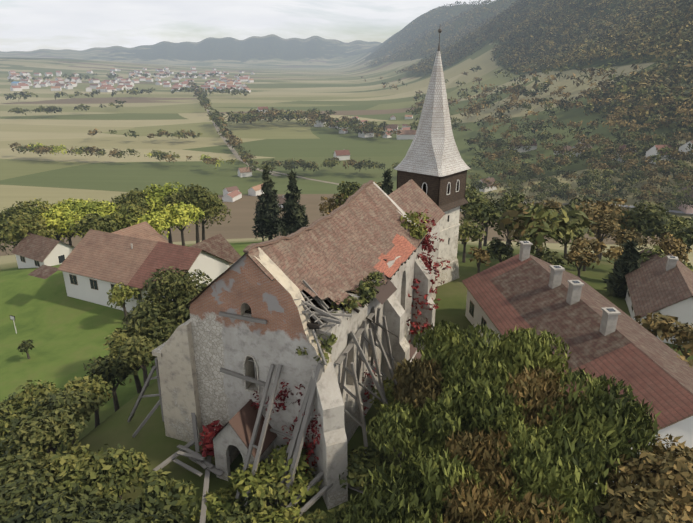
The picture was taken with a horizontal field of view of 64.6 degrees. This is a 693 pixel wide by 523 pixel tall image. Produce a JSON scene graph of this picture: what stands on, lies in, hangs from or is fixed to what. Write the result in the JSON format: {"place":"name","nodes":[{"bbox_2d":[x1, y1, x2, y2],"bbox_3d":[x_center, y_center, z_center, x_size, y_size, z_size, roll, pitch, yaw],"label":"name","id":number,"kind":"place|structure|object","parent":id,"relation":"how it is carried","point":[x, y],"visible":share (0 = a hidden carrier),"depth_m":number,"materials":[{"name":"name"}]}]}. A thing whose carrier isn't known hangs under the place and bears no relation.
{"place":"outdoors","nodes":[
{"label":"outdoors","id":0,"kind":"place"},
{"bbox_2d":[201,100,280,175],"bbox_3d":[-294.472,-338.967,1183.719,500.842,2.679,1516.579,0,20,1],"label":"track road","id":1,"kind":"structure","parent":0,"point":[235,153],"depth_m":600.59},
{"bbox_2d":[0,0,493,51],"label":"sky","id":2,"kind":"structure","parent":0,"point":[25,25],"materials":[{"name":"white"}]},
{"bbox_2d":[0,0,692,522],"bbox_3d":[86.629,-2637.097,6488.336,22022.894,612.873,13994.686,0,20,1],"label":"ground","id":3,"kind":"structure","parent":0,"point":[60,328],"depth_m":616.94,"materials":[{"name":"green plant"}]},
{"bbox_2d":[9,315,16,333],"bbox_3d":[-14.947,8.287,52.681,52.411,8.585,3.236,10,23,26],"label":"lamp post","id":4,"kind":"object","parent":3,"relation":"on","point":[12,317],"visible":0.19,"depth_m":63.37,"materials":[{"name":"white wood"}]},
{"bbox_2d":[22,145,430,522],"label":"trees","id":5,"kind":"object","parent":3,"relation":"on","point":[122,219],"visible":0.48,"depth_m":30.40,"materials":[{"name":"green plant"}]},
{"bbox_2d":[7,67,501,210],"bbox_3d":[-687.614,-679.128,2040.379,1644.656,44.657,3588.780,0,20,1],"label":"village","id":6,"kind":"object","parent":3,"relation":"on","point":[232,194],"visible":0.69,"depth_m":1881.58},
{"bbox_2d":[127,179,444,522],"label":"church","id":7,"kind":"structure","parent":3,"relation":"on","point":[260,313],"depth_m":32.43,"materials":[{"name":"paint"}]},
{"bbox_2d":[199,209,451,475],"bbox_3d":[1.863,4.580,39.676,8.279,13.043,27.372,15,25,34],"label":"creeper","id":8,"kind":"object","parent":7,"relation":"attached to","point":[208,446],"visible":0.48,"depth_m":33.48,"materials":[{"name":"red plant"}]},
{"bbox_2d":[11,106,692,484],"bbox_3d":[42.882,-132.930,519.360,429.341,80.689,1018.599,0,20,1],"label":"houses","id":9,"kind":"structure","parent":3,"relation":"on","point":[599,334],"depth_m":49.84,"materials":[{"name":"white"}]},
{"bbox_2d":[394,24,470,286],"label":"tower","id":10,"kind":"structure","parent":3,"relation":"on","point":[433,166],"depth_m":59.18,"materials":[{"name":"paint"}]},
{"bbox_2d":[364,0,692,133],"bbox_3d":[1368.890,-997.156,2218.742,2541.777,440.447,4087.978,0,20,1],"label":"forested hill","id":11,"kind":"structure","parent":3,"relation":"on","point":[663,30],"depth_m":970.75,"materials":[{"name":"green plant"}]},
{"bbox_2d":[0,62,692,522],"bbox_3d":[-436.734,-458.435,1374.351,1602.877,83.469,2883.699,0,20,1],"label":"tree","id":12,"kind":"object","parent":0,"point":[28,494],"depth_m":46.25,"materials":[{"name":"green plant"}]},
{"bbox_2d":[18,142,222,241],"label":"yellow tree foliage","id":13,"kind":"object","parent":12,"relation":"on","point":[62,216],"visible":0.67,"depth_m":93.14,"materials":[{"name":"yellow plant"}]},
{"bbox_2d":[0,63,692,522],"bbox_3d":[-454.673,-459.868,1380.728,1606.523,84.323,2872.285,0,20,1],"label":"tree foliage","id":14,"kind":"object","parent":12,"relation":"on","point":[112,473],"visible":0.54,"depth_m":71.87,"materials":[{"name":"green plant"}]},
{"bbox_2d":[8,63,692,522],"bbox_3d":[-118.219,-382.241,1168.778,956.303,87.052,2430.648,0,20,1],"label":"trees","id":15,"kind":"object","parent":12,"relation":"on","point":[654,483],"visible":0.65,"depth_m":30.73,"materials":[{"name":"green plant"}]},
{"bbox_2d":[252,164,642,297],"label":"conifer trees","id":16,"kind":"object","parent":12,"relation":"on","point":[268,221],"visible":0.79,"depth_m":93.15,"materials":[{"name":"green plant"}]},
{"bbox_2d":[326,320,660,522],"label":"large tree","id":17,"kind":"object","parent":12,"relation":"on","point":[602,433],"visible":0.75,"depth_m":25.94,"materials":[{"name":"green plant"}]},
{"bbox_2d":[379,68,692,265],"bbox_3d":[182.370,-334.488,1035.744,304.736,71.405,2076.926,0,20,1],"label":"autumn tree","id":18,"kind":"object","parent":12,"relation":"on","point":[667,246],"visible":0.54,"depth_m":503.43,"materials":[{"name":"green plant"}]},
{"bbox_2d":[270,171,589,204],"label":"road","id":19,"kind":"structure","parent":0,"point":[338,184],"depth_m":452.49,"materials":[{"name":"grey asphalt"}]},
{"bbox_2d":[611,204,692,213],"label":"road","id":20,"kind":"structure","parent":0,"point":[674,211],"depth_m":315.56,"materials":[{"name":"grey asphalt"}]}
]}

